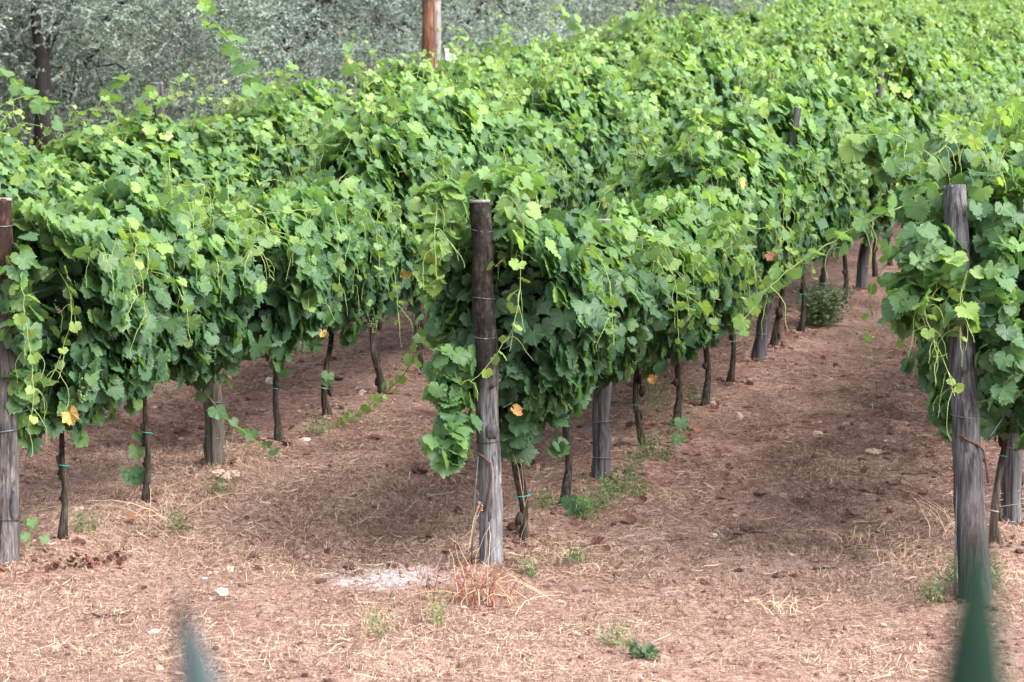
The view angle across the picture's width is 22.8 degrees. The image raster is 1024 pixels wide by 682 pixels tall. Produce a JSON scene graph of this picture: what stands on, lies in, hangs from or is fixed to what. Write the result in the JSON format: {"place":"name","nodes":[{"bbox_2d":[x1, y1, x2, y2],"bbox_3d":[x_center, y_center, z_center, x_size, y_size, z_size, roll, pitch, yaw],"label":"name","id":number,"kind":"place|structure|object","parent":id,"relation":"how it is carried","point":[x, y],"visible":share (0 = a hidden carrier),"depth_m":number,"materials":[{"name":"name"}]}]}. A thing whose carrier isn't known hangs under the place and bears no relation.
{"place":"outdoors","nodes":[
{"label":"outdoors","id":0,"kind":"place"},
{"bbox_2d":[0,91,1023,681],"bbox_3d":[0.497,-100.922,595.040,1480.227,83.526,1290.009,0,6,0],"label":"ground","id":1,"kind":"structure","parent":0,"point":[844,609],"depth_m":14.52,"materials":[{"name":"soil"}]},
{"bbox_2d":[0,198,20,564],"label":"vineyard post","id":2,"kind":"object","parent":1,"relation":"on","point":[10,529],"visible":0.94,"depth_m":13.58,"materials":[{"name":"grey wood"}]},
{"bbox_2d":[0,94,81,209],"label":"grape vine","id":3,"kind":"object","parent":1,"relation":"on","point":[35,182],"visible":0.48,"depth_m":19.28,"materials":[{"name":"green plant"}]},
{"bbox_2d":[0,67,109,316],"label":"grape vine","id":4,"kind":"object","parent":1,"relation":"on","point":[74,186],"visible":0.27,"depth_m":20.42,"materials":[{"name":"green plant"}]},
{"bbox_2d":[0,0,128,154],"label":"olive tree","id":5,"kind":"object","parent":1,"relation":"on","point":[9,120],"visible":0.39,"depth_m":32.04,"materials":[{"name":"green plant"}]},
{"bbox_2d":[0,0,161,136],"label":"olive tree","id":6,"kind":"object","parent":1,"relation":"on","point":[94,88],"visible":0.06,"depth_m":38.67,"materials":[{"name":"green plant"}]},
{"bbox_2d":[42,547,127,572],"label":"leaf litter","id":7,"kind":"object","parent":1,"relation":"on","point":[108,558],"visible":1,"depth_m":13.78,"materials":[{"name":"brown plant"}]},
{"bbox_2d":[0,171,195,539],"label":"grape vine","id":8,"kind":"object","parent":1,"relation":"on","point":[115,324],"visible":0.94,"depth_m":13.75,"materials":[{"name":"green plant"}]},
{"bbox_2d":[41,73,205,201],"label":"grape vine","id":9,"kind":"object","parent":1,"relation":"on","point":[118,151],"visible":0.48,"depth_m":21.29,"materials":[{"name":"green plant"}]},
{"bbox_2d":[0,0,297,150],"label":"olive tree","id":10,"kind":"object","parent":1,"relation":"on","point":[43,82],"visible":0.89,"depth_m":31.48,"materials":[{"name":"green plant"}]},
{"bbox_2d":[151,82,163,190],"bbox_3d":[-3.092,-1.132,22.291,0.134,2.268,0.137,0,6,0],"label":"vineyard post","id":11,"kind":"object","parent":1,"relation":"on","point":[160,91],"visible":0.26,"depth_m":22.15,"materials":[{"name":"grey wood"}]},
{"bbox_2d":[0,0,321,157],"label":"olive tree","id":12,"kind":"object","parent":1,"relation":"on","point":[205,78],"visible":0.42,"depth_m":33.77,"materials":[{"name":"green plant"}]},
{"bbox_2d":[87,487,250,531],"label":"dry grass tuft","id":13,"kind":"object","parent":1,"relation":"on","point":[160,516],"visible":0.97,"depth_m":14.75,"materials":[{"name":"beige plant"}]},
{"bbox_2d":[44,152,321,502],"bbox_3d":[-2.114,-0.054,15.233,1.390,2.166,2.260,2,6,17],"label":"grape vine","id":14,"kind":"object","parent":1,"relation":"on","point":[203,247],"visible":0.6,"depth_m":15.03,"materials":[{"name":"green plant"}]},
{"bbox_2d":[1,0,366,148],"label":"olive tree","id":15,"kind":"object","parent":1,"relation":"on","point":[290,54],"visible":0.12,"depth_m":39.28,"materials":[{"name":"green plant"}]},
{"bbox_2d":[107,0,281,201],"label":"grape vine","id":16,"kind":"object","parent":1,"relation":"on","point":[223,158],"visible":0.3,"depth_m":22.55,"materials":[{"name":"green plant"}]},
{"bbox_2d":[174,566,218,681],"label":"agave","id":17,"kind":"object","parent":1,"relation":"on","point":[194,663],"visible":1,"depth_m":1.25,"materials":[{"name":"green plant"}]},
{"bbox_2d":[43,0,365,119],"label":"olive tree","id":18,"kind":"object","parent":1,"relation":"on","point":[261,61],"visible":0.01,"depth_m":46.69,"materials":[{"name":"green plant"}]},
{"bbox_2d":[202,330,224,465],"bbox_3d":[-1.906,0.050,16.122,0.144,1.710,0.178,-3,7,-27],"label":"vineyard post","id":19,"kind":"object","parent":1,"relation":"on","point":[213,441],"visible":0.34,"depth_m":16.11,"materials":[{"name":"beige wood"}]},
{"bbox_2d":[175,60,321,202],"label":"grape vine","id":20,"kind":"object","parent":1,"relation":"on","point":[287,157],"visible":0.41,"depth_m":23.95,"materials":[{"name":"green plant"}]},
{"bbox_2d":[236,68,346,191],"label":"grape vine","id":21,"kind":"object","parent":1,"relation":"on","point":[314,99],"visible":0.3,"depth_m":25.07,"materials":[{"name":"green plant"}]},
{"bbox_2d":[191,143,412,474],"bbox_3d":[-1.565,-0.276,16.988,1.453,2.100,2.804,2,6,17],"label":"grape vine","id":22,"kind":"object","parent":1,"relation":"on","point":[303,299],"visible":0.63,"depth_m":16.71,"materials":[{"name":"green plant"}]},
{"bbox_2d":[145,0,503,121],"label":"olive tree","id":23,"kind":"object","parent":1,"relation":"on","point":[339,41],"visible":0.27,"depth_m":43.00,"materials":[{"name":"green plant"}]},
{"bbox_2d":[267,41,389,172],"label":"grape vine","id":24,"kind":"object","parent":1,"relation":"on","point":[351,70],"visible":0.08,"depth_m":26.32,"materials":[{"name":"green plant"}]},
{"bbox_2d":[237,131,422,414],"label":"grape vine","id":25,"kind":"object","parent":1,"relation":"on","point":[386,223],"visible":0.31,"depth_m":17.89,"materials":[{"name":"green plant"}]},
{"bbox_2d":[272,55,470,393],"bbox_3d":[-0.988,-0.800,18.635,1.354,2.602,2.620,0,6,4],"label":"grape vine","id":26,"kind":"object","parent":1,"relation":"on","point":[412,151],"visible":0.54,"depth_m":18.52,"materials":[{"name":"green plant"}]},
{"bbox_2d":[236,0,541,93],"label":"olive tree","id":27,"kind":"object","parent":1,"relation":"on","point":[521,18],"visible":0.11,"depth_m":47.69,"materials":[{"name":"green plant"}]},
{"bbox_2d":[331,33,448,114],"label":"grape vine","id":28,"kind":"object","parent":1,"relation":"on","point":[375,94],"visible":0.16,"depth_m":27.58,"materials":[{"name":"green plant"}]},
{"bbox_2d":[364,49,459,93],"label":"grape vine","id":29,"kind":"object","parent":1,"relation":"on","point":[393,70],"visible":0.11,"depth_m":28.21,"materials":[{"name":"green plant"}]},
{"bbox_2d":[301,56,537,370],"bbox_3d":[-0.584,-0.992,20.174,1.368,2.553,2.777,2,6,17],"label":"grape vine","id":30,"kind":"object","parent":1,"relation":"on","point":[477,121],"visible":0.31,"depth_m":19.91,"materials":[{"name":"green plant"}]},
{"bbox_2d":[420,0,440,68],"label":"utility pole","id":31,"kind":"object","parent":1,"relation":"on","point":[431,23],"visible":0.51,"depth_m":40.70,"materials":[{"name":"wood"}]},
{"bbox_2d":[323,0,583,71],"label":"olive tree","id":32,"kind":"object","parent":1,"relation":"on","point":[516,33],"visible":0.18,"depth_m":51.27,"materials":[{"name":"green plant"}]},
{"bbox_2d":[434,42,505,111],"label":"grape vine","id":33,"kind":"object","parent":1,"relation":"on","point":[446,69],"visible":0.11,"depth_m":29.72,"materials":[{"name":"green plant"}]},
{"bbox_2d":[317,164,625,540],"bbox_3d":[-0.323,-0.042,15.563,1.255,2.182,4.238,-1,6,-13],"label":"grape vine","id":34,"kind":"object","parent":1,"relation":"on","point":[564,328],"visible":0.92,"depth_m":13.85,"materials":[{"name":"green plant"}]},
{"bbox_2d":[436,24,523,109],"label":"grape vine","id":35,"kind":"object","parent":1,"relation":"on","point":[487,67],"visible":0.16,"depth_m":30.83,"materials":[{"name":"green plant"}]},
{"bbox_2d":[407,527,563,615],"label":"dry weed","id":36,"kind":"object","parent":1,"relation":"on","point":[476,592],"visible":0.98,"depth_m":13.09,"materials":[{"name":"beige plant"}]},
{"bbox_2d":[469,200,503,564],"bbox_3d":[-0.138,0.266,13.794,0.194,2.065,0.303,0,6,0],"label":"vineyard post","id":37,"kind":"object","parent":1,"relation":"on","point":[488,467],"visible":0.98,"depth_m":13.74,"materials":[{"name":"grey wood"}]},
{"bbox_2d":[382,0,640,48],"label":"olive tree","id":38,"kind":"object","parent":1,"relation":"on","point":[596,7],"visible":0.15,"depth_m":55.66,"materials":[{"name":"green plant"}]},
{"bbox_2d":[0,437,1023,681],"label":"straw","id":39,"kind":"object","parent":1,"relation":"on","point":[412,635],"visible":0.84,"depth_m":13.58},
{"bbox_2d":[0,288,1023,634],"bbox_3d":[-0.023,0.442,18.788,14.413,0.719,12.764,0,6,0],"label":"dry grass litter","id":40,"kind":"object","parent":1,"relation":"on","point":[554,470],"visible":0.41,"depth_m":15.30,"materials":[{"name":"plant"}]},
{"bbox_2d":[0,286,1023,681],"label":"soil crumbs","id":41,"kind":"object","parent":1,"relation":"on","point":[512,526],"visible":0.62,"depth_m":14.44,"materials":[{"name":"brown soil"}]},
{"bbox_2d":[456,57,580,221],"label":"grape vine","id":42,"kind":"object","parent":1,"relation":"on","point":[531,150],"visible":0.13,"depth_m":21.34,"materials":[{"name":"green plant"}]},
{"bbox_2d":[400,0,641,40],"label":"olive tree","id":43,"kind":"object","parent":1,"relation":"on","point":[623,2],"visible":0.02,"depth_m":60.99,"materials":[{"name":"green plant"}]},
{"bbox_2d":[484,8,568,110],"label":"grape vine","id":44,"kind":"object","parent":1,"relation":"on","point":[523,61],"visible":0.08,"depth_m":32.19,"materials":[{"name":"green plant"}]},
{"bbox_2d":[485,48,607,216],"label":"grape vine","id":45,"kind":"object","parent":1,"relation":"on","point":[569,123],"visible":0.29,"depth_m":22.52,"materials":[{"name":"green plant"}]},
{"bbox_2d":[505,2,590,97],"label":"grape vine","id":46,"kind":"object","parent":1,"relation":"on","point":[571,25],"visible":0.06,"depth_m":32.97,"materials":[{"name":"green plant"}]},
{"bbox_2d":[487,47,649,216],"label":"grape vine","id":47,"kind":"object","parent":1,"relation":"on","point":[584,105],"visible":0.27,"depth_m":23.15,"materials":[{"name":"green plant"}]},
{"bbox_2d":[528,6,609,76],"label":"grape vine","id":48,"kind":"object","parent":1,"relation":"on","point":[565,45],"visible":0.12,"depth_m":34.17,"materials":[{"name":"green plant"}]},
{"bbox_2d":[482,0,684,37],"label":"olive tree","id":49,"kind":"object","parent":1,"relation":"on","point":[665,13],"visible":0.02,"depth_m":64.23,"materials":[{"name":"green plant"}]},
{"bbox_2d":[520,33,662,218],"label":"grape vine","id":50,"kind":"object","parent":1,"relation":"on","point":[588,72],"visible":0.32,"depth_m":24.09,"materials":[{"name":"green plant"}]},
{"bbox_2d":[563,25,634,80],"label":"grape vine","id":51,"kind":"object","parent":1,"relation":"on","point":[606,55],"visible":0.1,"depth_m":35.54,"materials":[{"name":"green plant"}]},
{"bbox_2d":[487,211,714,516],"bbox_3d":[0.524,0.121,15.173,1.549,1.820,2.760,8,10,52],"label":"grape vine","id":52,"kind":"object","parent":1,"relation":"on","point":[640,293],"visible":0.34,"depth_m":15.05,"materials":[{"name":"green plant"}]},
{"bbox_2d":[578,471,623,512],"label":"weed","id":53,"kind":"object","parent":1,"relation":"on","point":[603,492],"visible":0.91,"depth_m":14.99,"materials":[{"name":"green plant"}]},
{"bbox_2d":[591,219,611,478],"bbox_3d":[0.562,0.104,15.850,0.132,1.732,0.147,0,6,0],"label":"vineyard post","id":54,"kind":"object","parent":1,"relation":"on","point":[601,437],"visible":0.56,"depth_m":15.85,"materials":[{"name":"grey wood"}]},
{"bbox_2d":[596,621,634,647],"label":"weed","id":55,"kind":"object","parent":1,"relation":"on","point":[617,636],"visible":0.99,"depth_m":12.24,"materials":[{"name":"green plant"}]},
{"bbox_2d":[588,11,660,75],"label":"grape vine","id":56,"kind":"object","parent":1,"relation":"on","point":[624,30],"visible":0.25,"depth_m":36.56,"materials":[{"name":"green plant"}]},
{"bbox_2d":[602,0,669,71],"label":"grape vine","id":57,"kind":"object","parent":1,"relation":"on","point":[635,28],"visible":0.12,"depth_m":37.50,"materials":[{"name":"green plant"}]},
{"bbox_2d":[625,639,661,661],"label":"weed","id":58,"kind":"object","parent":1,"relation":"on","point":[648,651],"visible":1,"depth_m":12.03,"materials":[{"name":"green plant"}]},
{"bbox_2d":[597,56,697,216],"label":"grape vine","id":59,"kind":"object","parent":1,"relation":"on","point":[668,123],"visible":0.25,"depth_m":25.98,"materials":[{"name":"green plant"}]},
{"bbox_2d":[563,0,733,37],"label":"olive tree","id":60,"kind":"object","parent":1,"relation":"on","point":[695,4],"visible":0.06,"depth_m":68.46,"materials":[{"name":"green plant"}]},
{"bbox_2d":[619,0,681,52],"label":"grape vine","id":61,"kind":"object","parent":1,"relation":"on","point":[667,27],"visible":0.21,"depth_m":38.74,"materials":[{"name":"green plant"}]},
{"bbox_2d":[620,31,724,166],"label":"grape vine","id":62,"kind":"object","parent":1,"relation":"on","point":[681,87],"visible":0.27,"depth_m":27.05,"materials":[{"name":"green plant"}]},
{"bbox_2d":[573,136,772,445],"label":"grape vine","id":63,"kind":"object","parent":1,"relation":"on","point":[661,345],"visible":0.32,"depth_m":16.61,"materials":[{"name":"green plant"}]},
{"bbox_2d":[601,160,769,443],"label":"grape vine","id":64,"kind":"object","parent":1,"relation":"on","point":[697,199],"visible":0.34,"depth_m":17.43,"materials":[{"name":"green plant"}]},
{"bbox_2d":[612,0,773,27],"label":"olive tree","id":65,"kind":"object","parent":1,"relation":"on","point":[727,10],"visible":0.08,"depth_m":71.52,"materials":[{"name":"green plant"}]},
{"bbox_2d":[595,100,803,405],"bbox_3d":[1.342,-0.579,18.250,1.369,2.289,2.775,2,6,17],"label":"grape vine","id":66,"kind":"object","parent":1,"relation":"on","point":[713,152],"visible":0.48,"depth_m":18.15,"materials":[{"name":"green plant"}]},
{"bbox_2d":[673,1,731,47],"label":"grape vine","id":67,"kind":"object","parent":1,"relation":"on","point":[686,18],"visible":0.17,"depth_m":41.34,"materials":[{"name":"green plant"}]},
{"bbox_2d":[653,15,755,110],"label":"grape vine","id":68,"kind":"object","parent":1,"relation":"on","point":[716,60],"visible":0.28,"depth_m":28.70,"materials":[{"name":"green plant"}]},
{"bbox_2d":[685,3,746,45],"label":"grape vine","id":69,"kind":"object","parent":1,"relation":"on","point":[721,20],"visible":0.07,"depth_m":42.43,"materials":[{"name":"green plant"}]},
{"bbox_2d":[643,44,831,382],"bbox_3d":[1.696,-0.920,19.320,1.290,2.648,2.806,2,6,17],"label":"grape vine","id":70,"kind":"object","parent":1,"relation":"on","point":[795,180],"visible":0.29,"depth_m":19.29,"materials":[{"name":"green plant"}]},
{"bbox_2d":[702,9,785,108],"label":"grape vine","id":71,"kind":"object","parent":1,"relation":"on","point":[740,51],"visible":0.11,"depth_m":30.85,"materials":[{"name":"green plant"}]},
{"bbox_2d":[719,0,778,43],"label":"grape vine","id":72,"kind":"object","parent":1,"relation":"on","point":[754,14],"visible":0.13,"depth_m":45.24,"materials":[{"name":"green plant"}]},
{"bbox_2d":[729,39,797,101],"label":"grape vine","id":73,"kind":"object","parent":1,"relation":"on","point":[785,67],"visible":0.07,"depth_m":31.79,"materials":[{"name":"green plant"}]},
{"bbox_2d":[750,106,801,359],"bbox_3d":[2.104,-0.797,20.296,0.405,2.155,0.127,2,6,18],"label":"vineyard post","id":74,"kind":"object","parent":1,"relation":"on","point":[760,344],"visible":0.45,"depth_m":20.35,"materials":[{"name":"grey wood"}]},
{"bbox_2d":[741,15,825,88],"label":"grape vine","id":75,"kind":"object","parent":1,"relation":"on","point":[792,55],"visible":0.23,"depth_m":32.55,"materials":[{"name":"green plant"}]},
{"bbox_2d":[712,7,858,345],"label":"grape vine","id":76,"kind":"object","parent":1,"relation":"on","point":[814,129],"visible":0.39,"depth_m":20.85,"materials":[{"name":"green plant"}]},
{"bbox_2d":[769,0,815,36],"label":"grape vine","id":77,"kind":"object","parent":1,"relation":"on","point":[787,9],"visible":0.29,"depth_m":48.58,"materials":[{"name":"green plant"}]},
{"bbox_2d":[783,33,845,76],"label":"grape vine","id":78,"kind":"object","parent":1,"relation":"on","point":[829,64],"visible":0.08,"depth_m":34.60,"materials":[{"name":"green plant"}]},
{"bbox_2d":[792,282,858,329],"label":"weed shrub","id":79,"kind":"object","parent":1,"relation":"on","point":[824,305],"visible":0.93,"depth_m":22.43,"materials":[{"name":"green plant"}]},
{"bbox_2d":[776,90,880,331],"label":"grape vine","id":80,"kind":"object","parent":1,"relation":"on","point":[856,180],"visible":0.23,"depth_m":21.68,"materials":[{"name":"green plant"}]},
{"bbox_2d":[791,0,865,79],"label":"grape vine","id":81,"kind":"object","parent":1,"relation":"on","point":[836,49],"visible":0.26,"depth_m":35.91,"materials":[{"name":"green plant"}]},
{"bbox_2d":[796,45,900,292],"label":"grape vine","id":82,"kind":"object","parent":1,"relation":"on","point":[843,89],"visible":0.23,"depth_m":23.01,"materials":[{"name":"green plant"}]},
{"bbox_2d":[834,1,881,61],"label":"grape vine","id":83,"kind":"object","parent":1,"relation":"on","point":[863,33],"visible":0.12,"depth_m":38.33,"materials":[{"name":"green plant"}]},
{"bbox_2d":[839,9,895,46],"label":"grape vine","id":84,"kind":"object","parent":1,"relation":"on","point":[855,20],"visible":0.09,"depth_m":39.03,"materials":[{"name":"green plant"}]},
{"bbox_2d":[856,73,883,287],"bbox_3d":[3.519,-1.518,25.005,0.264,2.230,0.123,3,7,28],"label":"vineyard post","id":85,"kind":"object","parent":1,"relation":"on","point":[862,267],"visible":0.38,"depth_m":25.06,"materials":[{"name":"grey wood"}]},
{"bbox_2d":[828,43,914,303],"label":"grape vine","id":86,"kind":"object","parent":1,"relation":"on","point":[882,225],"visible":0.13,"depth_m":24.09,"materials":[{"name":"green plant"}]},
{"bbox_2d":[731,112,1023,544],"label":"grape vine","id":87,"kind":"object","parent":1,"relation":"on","point":[927,287],"visible":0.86,"depth_m":13.04,"materials":[{"name":"green plant"}]},
{"bbox_2d":[859,37,938,276],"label":"grape vine","id":88,"kind":"object","parent":1,"relation":"on","point":[900,87],"visible":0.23,"depth_m":25.92,"materials":[{"name":"green plant"}]},
{"bbox_2d":[870,0,932,53],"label":"grape vine","id":89,"kind":"object","parent":1,"relation":"on","point":[896,13],"visible":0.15,"depth_m":41.73,"materials":[{"name":"green plant"}]},
{"bbox_2d":[844,0,960,265],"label":"grape vine","id":90,"kind":"object","parent":1,"relation":"on","point":[920,79],"visible":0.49,"depth_m":26.42,"materials":[{"name":"green plant"}]},
{"bbox_2d":[892,2,947,53],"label":"grape vine","id":91,"kind":"object","parent":1,"relation":"on","point":[932,34],"visible":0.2,"depth_m":43.70,"materials":[{"name":"green plant"}]},
{"bbox_2d":[882,33,967,227],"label":"grape vine","id":92,"kind":"object","parent":1,"relation":"on","point":[953,89],"visible":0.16,"depth_m":27.80,"materials":[{"name":"green plant"}]},
{"bbox_2d":[905,568,945,605],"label":"weed","id":93,"kind":"object","parent":1,"relation":"on","point":[934,590],"visible":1,"depth_m":12.98,"materials":[{"name":"green plant"}]},
{"bbox_2d":[921,0,955,55],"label":"grape vine","id":94,"kind":"object","parent":1,"relation":"on","point":[943,35],"visible":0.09,"depth_m":45.56,"materials":[{"name":"green plant"}]},
{"bbox_2d":[901,37,982,132],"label":"grape vine","id":95,"kind":"object","parent":1,"relation":"on","point":[950,62],"visible":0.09,"depth_m":29.08,"materials":[{"name":"green plant"}]},
{"bbox_2d":[917,0,974,45],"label":"grape vine","id":96,"kind":"object","parent":1,"relation":"on","point":[954,26],"visible":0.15,"depth_m":47.45,"materials":[{"name":"green plant"}]},
{"bbox_2d":[902,42,994,131],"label":"grape vine","id":97,"kind":"object","parent":1,"relation":"on","point":[983,113],"visible":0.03,"depth_m":30.07,"materials":[{"name":"green plant"}]},
{"bbox_2d":[943,184,989,599],"bbox_3d":[2.315,0.308,13.004,0.194,2.213,0.439,-3,7,-25],"label":"vineyard post","id":98,"kind":"object","parent":1,"relation":"on","point":[967,447],"visible":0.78,"depth_m":12.98,"materials":[{"name":"grey wood"}]},
{"bbox_2d":[921,96,1023,505],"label":"grape vine","id":99,"kind":"object","parent":1,"relation":"on","point":[1005,118],"visible":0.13,"depth_m":14.62,"materials":[{"name":"green plant"}]},
{"bbox_2d":[938,475,1008,681],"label":"agave","id":100,"kind":"object","parent":1,"relation":"on","point":[974,651],"visible":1,"depth_m":1.01,"materials":[{"name":"green plant"}]},
{"bbox_2d":[952,45,1009,105],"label":"grape vine","id":101,"kind":"object","parent":1,"relation":"on","point":[987,68],"visible":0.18,"depth_m":32.37,"materials":[{"name":"green plant"}]},
{"bbox_2d":[955,51,1008,121],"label":"grape vine","id":102,"kind":"object","parent":1,"relation":"on","point":[977,82],"visible":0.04,"depth_m":31.56,"materials":[{"name":"green plant"}]},
{"bbox_2d":[955,20,1023,93],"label":"grape vine","id":103,"kind":"object","parent":1,"relation":"on","point":[1001,59],"visible":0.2,"depth_m":33.63,"materials":[{"name":"green plant"}]},
{"bbox_2d":[979,13,1023,78],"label":"grape vine","id":104,"kind":"object","parent":1,"relation":"on","point":[1000,33],"visible":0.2,"depth_m":35.82,"materials":[{"name":"green plant"}]},
{"bbox_2d":[1001,230,1022,523],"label":"vineyard post","id":105,"kind":"object","parent":1,"relation":"on","point":[1011,486],"visible":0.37,"depth_m":14.49,"materials":[{"name":"grey wood"}]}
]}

